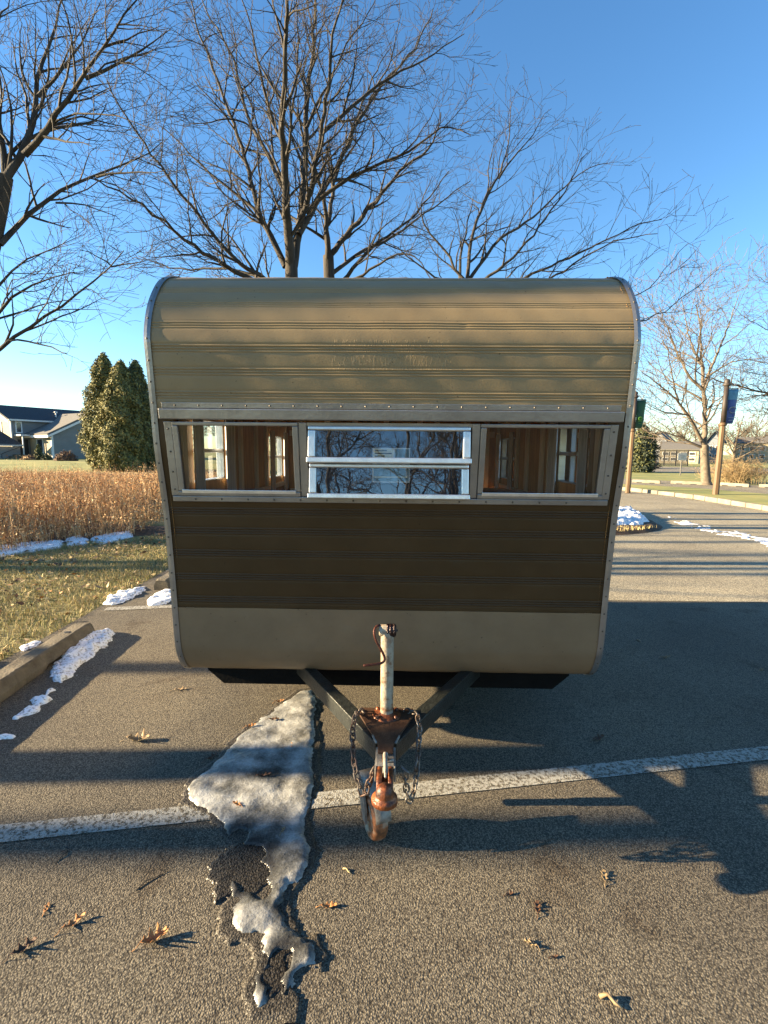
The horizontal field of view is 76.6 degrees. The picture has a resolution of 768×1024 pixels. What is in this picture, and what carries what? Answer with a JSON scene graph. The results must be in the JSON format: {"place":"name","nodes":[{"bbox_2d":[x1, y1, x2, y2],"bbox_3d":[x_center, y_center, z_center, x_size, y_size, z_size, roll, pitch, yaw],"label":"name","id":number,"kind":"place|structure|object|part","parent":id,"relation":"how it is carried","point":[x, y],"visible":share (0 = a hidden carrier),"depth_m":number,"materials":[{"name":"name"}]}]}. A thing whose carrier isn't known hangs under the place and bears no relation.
{"place":"outdoors","nodes":[
{"label":"outdoors","id":0,"kind":"place"},
{"bbox_2d":[0,455,216,550],"bbox_3d":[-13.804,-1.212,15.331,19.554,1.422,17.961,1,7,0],"label":"prairie grass","id":1,"kind":"structure","parent":0,"point":[23,492],"depth_m":9.55,"materials":[{"name":"beige plant"}]},
{"bbox_2d":[0,540,64,556],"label":"snow patch","id":2,"kind":"object","parent":1,"relation":"on","point":[43,545],"visible":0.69,"depth_m":7.25,"materials":[{"name":"white snow"}]},
{"bbox_2d":[65,535,88,545],"bbox_3d":[-5.029,0.464,7.953,0.391,0.079,0.927,-4,8,-29],"label":"snow patch","id":3,"kind":"object","parent":1,"relation":"on","point":[82,540],"visible":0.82,"depth_m":7.88,"materials":[{"name":"white snow"}]},
{"bbox_2d":[90,531,132,543],"bbox_3d":[-4.639,0.418,8.325,0.625,0.085,1.225,1,7,0],"label":"snow patch","id":4,"kind":"object","parent":1,"relation":"on","point":[116,536],"visible":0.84,"depth_m":8.16,"materials":[{"name":"white snow"}]},
{"bbox_2d":[0,475,270,661],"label":"lawn ground","id":5,"kind":"structure","parent":0,"point":[52,607],"depth_m":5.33,"materials":[{"name":"plant"}]},
{"bbox_2d":[19,640,40,651],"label":"snow patch","id":6,"kind":"object","parent":5,"relation":"on","point":[32,644],"visible":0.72,"depth_m":3.69,"materials":[{"name":"white snow"}]},
{"bbox_2d":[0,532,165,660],"bbox_3d":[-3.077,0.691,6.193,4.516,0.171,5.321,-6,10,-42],"label":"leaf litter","id":7,"kind":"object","parent":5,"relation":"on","point":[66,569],"visible":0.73,"depth_m":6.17,"materials":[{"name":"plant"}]},
{"bbox_2d":[0,0,228,371],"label":"bare tree","id":8,"kind":"object","parent":5,"relation":"on","point":[25,146],"visible":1,"depth_m":5.80,"materials":[{"name":"brown plant"}]},
{"bbox_2d":[0,456,276,470],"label":"lawn","id":9,"kind":"structure","parent":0,"point":[210,462],"depth_m":38.75,"materials":[{"name":"plant"}]},
{"bbox_2d":[19,454,35,459],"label":"brown shrub","id":10,"kind":"object","parent":9,"relation":"on","point":[28,457],"visible":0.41,"depth_m":45.51,"materials":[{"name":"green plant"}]},
{"bbox_2d":[34,443,43,459],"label":"dwarf conifer","id":11,"kind":"object","parent":9,"relation":"on","point":[38,452],"visible":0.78,"depth_m":45.54,"materials":[{"name":"green plant"}]},
{"bbox_2d":[0,405,90,458],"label":"grey house","id":12,"kind":"structure","parent":9,"relation":"on","point":[26,430],"depth_m":52.22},
{"bbox_2d":[15,421,22,432],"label":"window","id":13,"kind":"structure","parent":12,"relation":"in","point":[18,425],"depth_m":51.94,"materials":[{"name":"grey glass"}]},
{"bbox_2d":[18,439,28,454],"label":"door","id":14,"kind":"structure","parent":12,"relation":"in","point":[26,447],"depth_m":52.53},
{"bbox_2d":[36,438,43,452],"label":"window","id":15,"kind":"structure","parent":12,"relation":"in","point":[38,440],"depth_m":51.84,"materials":[{"name":"grey glass"}]},
{"bbox_2d":[40,454,52,459],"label":"green shrub","id":16,"kind":"object","parent":9,"relation":"on","point":[47,457],"visible":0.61,"depth_m":45.59,"materials":[{"name":"green plant"}]},
{"bbox_2d":[53,449,78,460],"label":"round shrub","id":17,"kind":"object","parent":9,"relation":"on","point":[66,456],"visible":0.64,"depth_m":43.40,"materials":[{"name":"brown plant"}]},
{"bbox_2d":[77,352,114,470],"bbox_3d":[-19.298,-6.755,33.971,3.734,8.633,3.855,1,7,0],"label":"arborvitae","id":18,"kind":"object","parent":9,"relation":"on","point":[94,389],"visible":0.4,"depth_m":32.96,"materials":[{"name":"green plant"}]},
{"bbox_2d":[92,359,151,471],"bbox_3d":[-17.716,-6.358,32.862,3.857,7.855,3.954,1,7,0],"label":"arborvitae","id":19,"kind":"object","parent":9,"relation":"on","point":[121,390],"visible":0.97,"depth_m":32.08,"materials":[{"name":"green plant"}]},
{"bbox_2d":[116,359,156,470],"bbox_3d":[-17.451,-6.643,34.480,3.501,8.172,3.453,1,7,0],"label":"arborvitae","id":20,"kind":"object","parent":9,"relation":"on","point":[136,370],"visible":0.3,"depth_m":33.90,"materials":[{"name":"green plant"}]},
{"bbox_2d":[192,420,214,445],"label":"bare tree","id":21,"kind":"object","parent":9,"relation":"on","point":[206,427],"visible":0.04,"depth_m":90.40,"materials":[{"name":"brown plant"}]},
{"bbox_2d":[206,426,215,435],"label":"bare tree","id":22,"kind":"object","parent":9,"relation":"on","point":[207,429],"visible":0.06,"depth_m":87.49,"materials":[{"name":"brown plant"}]},
{"bbox_2d":[49,504,662,535],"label":"island soil","id":23,"kind":"structure","parent":0,"point":[152,530],"depth_m":9.02,"materials":[{"name":"brown soil"}]},
{"bbox_2d":[93,506,164,525],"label":"island grass","id":24,"kind":"structure","parent":23,"relation":"on","point":[161,523],"depth_m":9.28,"materials":[{"name":"brown plant"}]},
{"bbox_2d":[43,0,502,285],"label":"bare tree","id":25,"kind":"object","parent":23,"relation":"on","point":[289,261],"visible":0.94,"depth_m":8.61,"materials":[{"name":"brown plant"}]},
{"bbox_2d":[238,10,485,277],"bbox_3d":[-0.294,-6.274,11.999,5.569,12.610,4.579,1,7,7],"label":"bare tree","id":26,"kind":"object","parent":23,"relation":"on","point":[329,271],"visible":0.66,"depth_m":11.19,"materials":[{"name":"brown plant"}]},
{"bbox_2d":[348,57,763,328],"bbox_3d":[3.837,-4.726,10.563,8.603,9.933,4.540,3,8,19],"label":"bare tree","id":27,"kind":"object","parent":23,"relation":"on","point":[469,245],"visible":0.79,"depth_m":10.23,"materials":[{"name":"brown plant"}]},
{"bbox_2d":[617,506,648,524],"bbox_3d":[5.316,0.032,10.942,1.150,0.195,3.750,4,8,23],"label":"snow patch","id":28,"kind":"object","parent":23,"relation":"on","point":[628,515],"visible":0.48,"depth_m":10.10,"materials":[{"name":"white snow"}]},
{"bbox_2d":[617,524,656,530],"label":"island turf","id":29,"kind":"structure","parent":23,"relation":"on","point":[638,527],"depth_m":9.22,"materials":[{"name":"plant"}]},
{"bbox_2d":[0,571,767,1023],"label":"asphalt lot","id":30,"kind":"structure","parent":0,"point":[424,921],"depth_m":1.83,"materials":[{"name":"grey asphalt"}]},
{"bbox_2d":[0,733,15,739],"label":"snow patch","id":31,"kind":"object","parent":30,"relation":"on","point":[7,736],"visible":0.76,"depth_m":2.53,"materials":[{"name":"white snow"}]},
{"bbox_2d":[3,937,36,962],"bbox_3d":[-1.089,1.307,1.456,0.038,0.024,0.087,6,9,38],"label":"oak leaf","id":32,"kind":"object","parent":30,"relation":"on","point":[21,948],"visible":1,"depth_m":1.47,"materials":[{"name":"brown plant"}]},
{"bbox_2d":[12,688,55,719],"bbox_3d":[-2.050,1.133,2.873,0.160,0.064,0.350,1,7,0],"label":"snow patch","id":33,"kind":"object","parent":30,"relation":"on","point":[36,702],"visible":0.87,"depth_m":2.85,"materials":[{"name":"white snow"}]},
{"bbox_2d":[42,902,49,916],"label":"oak leaf","id":34,"kind":"object","parent":30,"relation":"on","point":[46,907],"visible":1,"depth_m":1.60,"materials":[{"name":"brown plant"}]},
{"bbox_2d":[0,623,94,702],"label":"wheel stop","id":35,"kind":"object","parent":30,"relation":"on","point":[20,672],"visible":0.88,"depth_m":3.27,"materials":[{"name":"concrete"}]},
{"bbox_2d":[54,912,85,936],"bbox_3d":[-0.992,1.300,1.538,0.026,0.019,0.089,6,9,38],"label":"oak leaf","id":36,"kind":"object","parent":30,"relation":"on","point":[76,920],"visible":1,"depth_m":1.55,"materials":[{"name":"brown plant"}]},
{"bbox_2d":[50,628,114,682],"bbox_3d":[-2.245,1.031,3.565,0.370,0.091,0.949,-1,7,-14],"label":"snow patch","id":37,"kind":"object","parent":30,"relation":"on","point":[74,658],"visible":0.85,"depth_m":3.52,"materials":[{"name":"white snow"}]},
{"bbox_2d":[103,586,145,604],"bbox_3d":[-2.665,0.852,5.016,0.288,0.080,0.672,1,7,0],"label":"snow patch","id":38,"kind":"object","parent":30,"relation":"on","point":[120,596],"visible":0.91,"depth_m":4.92,"materials":[{"name":"white snow"}]},
{"bbox_2d":[123,729,149,740],"bbox_3d":[-1.289,1.159,2.514,0.151,0.051,0.068,0,7,-6],"label":"oak leaf","id":39,"kind":"object","parent":30,"relation":"on","point":[136,737],"visible":1,"depth_m":2.52,"materials":[{"name":"brown plant"}]},
{"bbox_2d":[104,605,171,610],"bbox_3d":[-0.845,0.892,4.869,3.600,0.001,0.100,-1,7,-9],"label":"parking line","id":40,"kind":"object","parent":30,"relation":"on","point":[137,607],"visible":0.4,"depth_m":4.63,"materials":[{"name":"paint"}]},
{"bbox_2d":[133,922,168,950],"bbox_3d":[-0.714,1.301,1.487,0.104,0.035,0.048,-4,9,-34],"label":"oak leaf","id":41,"kind":"object","parent":30,"relation":"on","point":[152,937],"visible":1,"depth_m":1.50,"materials":[{"name":"brown plant"}]},
{"bbox_2d":[136,871,167,889],"bbox_3d":[-0.816,1.288,1.707,0.013,0.006,0.106,7,10,44],"label":"twig","id":42,"kind":"object","parent":30,"relation":"on","point":[150,879],"visible":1,"depth_m":1.70,"materials":[{"name":"brown wood"}]},
{"bbox_2d":[147,589,170,605],"bbox_3d":[-2.241,0.869,4.945,0.288,0.070,0.592,1,7,0],"label":"snow patch","id":43,"kind":"object","parent":30,"relation":"on","point":[162,597],"visible":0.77,"depth_m":4.86,"materials":[{"name":"white snow"}]},
{"bbox_2d":[206,837,270,904],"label":"puddle","id":44,"kind":"object","parent":30,"relation":"on","point":[243,866],"visible":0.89,"depth_m":1.74,"materials":[{"name":"concrete"}]},
{"bbox_2d":[188,690,316,1006],"bbox_3d":[-0.585,1.233,2.166,0.590,0.046,1.781,0,7,-8],"label":"ice patch","id":45,"kind":"object","parent":30,"relation":"on","point":[275,801],"visible":0.98,"depth_m":2.07,"materials":[{"name":"white ice"}]},
{"bbox_2d":[178,688,328,1022],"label":"puddle","id":46,"kind":"object","parent":30,"relation":"on","point":[287,1008],"visible":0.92,"depth_m":1.56,"materials":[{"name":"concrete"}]},
{"bbox_2d":[251,944,291,997],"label":"puddle","id":47,"kind":"object","parent":30,"relation":"on","point":[274,972],"visible":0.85,"depth_m":1.41,"materials":[{"name":"concrete"}]},
{"bbox_2d":[317,901,336,907],"bbox_3d":[-0.190,1.302,1.611,0.072,0.011,0.024,0,7,-6],"label":"oak leaf","id":48,"kind":"object","parent":30,"relation":"on","point":[328,905],"visible":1,"depth_m":1.61,"materials":[{"name":"brown plant"}]},
{"bbox_2d":[0,746,767,841],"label":"parking line","id":49,"kind":"object","parent":30,"relation":"on","point":[85,824],"depth_m":2.18,"materials":[{"name":"paint"}]},
{"bbox_2d":[143,275,640,840],"bbox_3d":[0.038,-0.061,3.105,2.103,2.352,3.252,1,7,1],"label":"camper trailer","id":50,"kind":"object","parent":30,"relation":"on","point":[431,497],"visible":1,"depth_m":2.23,"materials":[{"name":"beige paint"}]},
{"bbox_3d":[-0.996,-0.342,2.709,0.045,0.389,0.530,1,7,1],"label":"side window frame","id":51,"kind":"part","parent":50,"relation":"part of","materials":[{"name":"fabric"}]},
{"bbox_3d":[-0.655,-0.234,2.182,0.555,0.330,0.082,1,7,1],"label":"fixed window","id":52,"kind":"part","parent":50,"relation":"part of","materials":[{"name":"metal"}]},
{"bbox_3d":[-0.965,-0.482,4.233,0.045,0.409,0.550,1,7,1],"label":"side window frame","id":53,"kind":"part","parent":50,"relation":"part of","materials":[{"name":"metal"}]},
{"bbox_3d":[1.092,-0.459,4.194,0.045,0.409,0.550,1,7,1],"label":"side window frame","id":54,"kind":"part","parent":50,"relation":"part of","materials":[{"name":"metal"}]},
{"bbox_3d":[0.698,-0.219,2.156,0.555,0.330,0.082,1,7,1],"label":"fixed window","id":55,"kind":"part","parent":50,"relation":"part of","materials":[{"name":"metal"}]},
{"bbox_3d":[1.062,-0.319,2.670,0.045,0.389,0.530,1,7,1],"label":"side window frame","id":56,"kind":"part","parent":50,"relation":"part of","materials":[{"name":"metal"}]},
{"bbox_2d":[525,937,540,950],"bbox_3d":[0.456,1.321,1.489,0.052,0.017,0.021,6,9,36],"label":"oak leaf","id":57,"kind":"object","parent":30,"relation":"on","point":[532,942],"visible":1,"depth_m":1.49,"materials":[{"name":"beige plant"}]},
{"bbox_2d":[534,900,540,918],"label":"oak leaf","id":58,"kind":"object","parent":30,"relation":"on","point":[537,908],"visible":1,"depth_m":1.61,"materials":[{"name":"brown plant"}]},
{"bbox_2d":[590,734,603,741],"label":"oak leaf","id":59,"kind":"object","parent":30,"relation":"on","point":[600,736],"visible":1,"depth_m":2.57,"materials":[{"name":"brown plant"}]},
{"bbox_2d":[601,869,608,885],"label":"oak leaf","id":60,"kind":"object","parent":30,"relation":"on","point":[604,876],"visible":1,"depth_m":1.74,"materials":[{"name":"brown plant"}]},
{"bbox_2d":[598,992,621,1008],"bbox_3d":[0.623,1.340,1.340,0.061,0.018,0.020,4,8,26],"label":"twig","id":61,"kind":"object","parent":30,"relation":"on","point":[604,994],"visible":1,"depth_m":1.34,"materials":[{"name":"beige wood"}]},
{"bbox_2d":[0,0,767,454],"label":"sky","id":62,"kind":"structure","parent":0,"point":[693,74],"materials":[{"name":"blue"}]},
{"bbox_2d":[2,451,767,499],"bbox_3d":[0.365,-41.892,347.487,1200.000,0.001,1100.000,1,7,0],"label":"ground","id":63,"kind":"structure","parent":0,"point":[669,476],"depth_m":33.99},
{"bbox_2d":[625,424,661,472],"bbox_3d":[21.041,-5.080,39.721,2.838,4.364,2.819,1,7,0],"label":"evergreen tree","id":64,"kind":"object","parent":63,"relation":"on","point":[644,456],"visible":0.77,"depth_m":39.00,"materials":[{"name":"green plant"}]},
{"bbox_2d":[635,414,671,446],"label":"bare tree","id":65,"kind":"object","parent":63,"relation":"on","point":[656,429],"visible":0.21,"depth_m":83.00,"materials":[{"name":"brown plant"}]},
{"bbox_2d":[660,421,681,440],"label":"bare tree","id":66,"kind":"object","parent":63,"relation":"on","point":[669,432],"visible":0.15,"depth_m":119.94,"materials":[{"name":"brown plant"}]},
{"bbox_2d":[655,450,688,465],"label":"privacy fence","id":67,"kind":"object","parent":63,"relation":"on","point":[668,458],"visible":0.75,"depth_m":60.53,"materials":[{"name":"beige wood"}]},
{"bbox_2d":[659,441,700,463],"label":"house","id":68,"kind":"structure","parent":63,"relation":"on","point":[669,446],"depth_m":77.94,"materials":[{"name":"beige"}]},
{"bbox_2d":[678,453,686,475],"bbox_3d":[20.615,-3.302,33.715,0.620,1.546,0.075,1,7,0],"label":"road sign","id":69,"kind":"object","parent":63,"relation":"on","point":[682,456],"visible":1,"depth_m":33.62,"materials":[{"name":"white metal"}]},
{"bbox_2d":[672,416,701,440],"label":"bare tree","id":70,"kind":"object","parent":63,"relation":"on","point":[680,431],"visible":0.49,"depth_m":116.44,"materials":[{"name":"brown plant"}]},
{"bbox_2d":[672,413,718,440],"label":"bare tree","id":71,"kind":"object","parent":63,"relation":"on","point":[700,431],"visible":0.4,"depth_m":114.47,"materials":[{"name":"brown plant"}]},
{"bbox_2d":[628,228,767,484],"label":"bare tree","id":72,"kind":"object","parent":63,"relation":"on","point":[705,473],"visible":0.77,"depth_m":23.39,"materials":[{"name":"brown plant"}]},
{"bbox_2d":[645,245,767,463],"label":"bare tree","id":73,"kind":"object","parent":63,"relation":"on","point":[742,380],"visible":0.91,"depth_m":21.19,"materials":[{"name":"brown plant"}]},
{"bbox_2d":[707,421,735,444],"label":"bare tree","id":74,"kind":"object","parent":63,"relation":"on","point":[711,430],"visible":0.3,"depth_m":109.77,"materials":[{"name":"brown plant"}]},
{"bbox_2d":[690,409,767,480],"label":"young tree","id":75,"kind":"object","parent":63,"relation":"on","point":[741,447],"visible":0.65,"depth_m":26.19,"materials":[{"name":"brown plant"}]},
{"bbox_2d":[691,455,767,483],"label":"dormant bush","id":76,"kind":"object","parent":63,"relation":"on","point":[739,474],"visible":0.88,"depth_m":25.22,"materials":[{"name":"plant"}]},
{"bbox_2d":[712,413,755,446],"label":"bare tree","id":77,"kind":"object","parent":63,"relation":"on","point":[749,430],"visible":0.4,"depth_m":107.76,"materials":[{"name":"brown plant"}]},
{"bbox_2d":[735,404,767,436],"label":"bare tree","id":78,"kind":"object","parent":63,"relation":"on","point":[756,425],"visible":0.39,"depth_m":105.44,"materials":[{"name":"brown plant"}]},
{"bbox_2d":[748,420,767,436],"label":"bare tree","id":79,"kind":"object","parent":63,"relation":"on","point":[759,433],"visible":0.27,"depth_m":103.53,"materials":[{"name":"brown plant"}]},
{"bbox_2d":[166,490,767,601],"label":"drive lane","id":80,"kind":"structure","parent":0,"point":[671,560],"depth_m":7.24,"materials":[{"name":"grey asphalt"}]},
{"bbox_2d":[154,572,169,589],"bbox_3d":[-2.408,0.668,6.124,0.174,0.122,1.830,0,7,-1],"label":"wheel stop","id":81,"kind":"object","parent":80,"relation":"on","point":[162,582],"visible":0.13,"depth_m":5.22,"materials":[{"name":"concrete"}]},
{"bbox_2d":[622,487,767,510],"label":"kerb","id":82,"kind":"structure","parent":80,"relation":"on","point":[726,501],"depth_m":15.76,"materials":[{"name":"concrete"}]},
{"bbox_2d":[668,516,767,546],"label":"snow streak","id":83,"kind":"object","parent":80,"relation":"on","point":[759,539],"visible":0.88,"depth_m":9.14,"materials":[{"name":"white snow"}]},
{"bbox_2d":[655,432,674,460],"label":"house","id":84,"kind":"structure","parent":0,"point":[664,435],"depth_m":88.13,"materials":[{"name":"grey"}]},
{"bbox_2d":[623,484,767,504],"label":"verge strip","id":85,"kind":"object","parent":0,"point":[757,498],"visible":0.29,"depth_m":17.31,"materials":[{"name":"green plant"}]},
{"bbox_2d":[625,391,645,492],"bbox_3d":[9.403,-2.590,18.171,0.532,3.768,0.237,1,7,0],"label":"banner pole","id":86,"kind":"object","parent":85,"relation":"on","point":[638,413],"visible":0.92,"depth_m":18.07,"materials":[{"name":"brown wood"}]},
{"bbox_2d":[712,379,738,494],"bbox_3d":[11.662,-2.498,16.607,0.543,4.011,0.254,1,7,0],"label":"banner pole","id":87,"kind":"object","parent":85,"relation":"on","point":[729,401],"visible":0.98,"depth_m":16.50,"materials":[{"name":"brown wood"}]},
{"bbox_2d":[623,479,767,493],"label":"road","id":88,"kind":"structure","parent":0,"point":[755,489],"depth_m":22.81,"materials":[{"name":"grey asphalt"}]},
{"bbox_2d":[632,479,660,483],"bbox_3d":[13.636,-1.588,25.293,1.336,0.157,0.174,7,10,42],"label":"wheel stop","id":89,"kind":"object","parent":88,"relation":"on","point":[649,481],"visible":0.98,"depth_m":25.17,"materials":[{"name":"concrete"}]},
{"bbox_2d":[671,481,701,484],"bbox_3d":[15.245,-1.476,24.510,1.378,0.157,0.174,6,9,36],"label":"wheel stop","id":90,"kind":"object","parent":88,"relation":"on","point":[687,482],"visible":0.98,"depth_m":24.43,"materials":[{"name":"concrete"}]},
{"bbox_2d":[720,482,749,486],"bbox_3d":[16.755,-1.317,23.343,0.174,0.157,1.394,-3,8,-28],"label":"wheel stop","id":91,"kind":"object","parent":88,"relation":"on","point":[735,484],"visible":0.84,"depth_m":23.19,"materials":[{"name":"concrete"}]},
{"bbox_2d":[625,466,767,473],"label":"road","id":92,"kind":"structure","parent":0,"point":[677,469],"depth_m":46.95,"materials":[{"name":"grey asphalt"}]},
{"bbox_2d":[707,431,726,461],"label":"house","id":93,"kind":"structure","parent":0,"point":[711,440],"depth_m":90.56,"materials":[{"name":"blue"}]},
{"bbox_2d":[733,437,767,462],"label":"house","id":94,"kind":"structure","parent":0,"point":[763,453],"depth_m":92.71,"materials":[{"name":"beige"}]}
]}

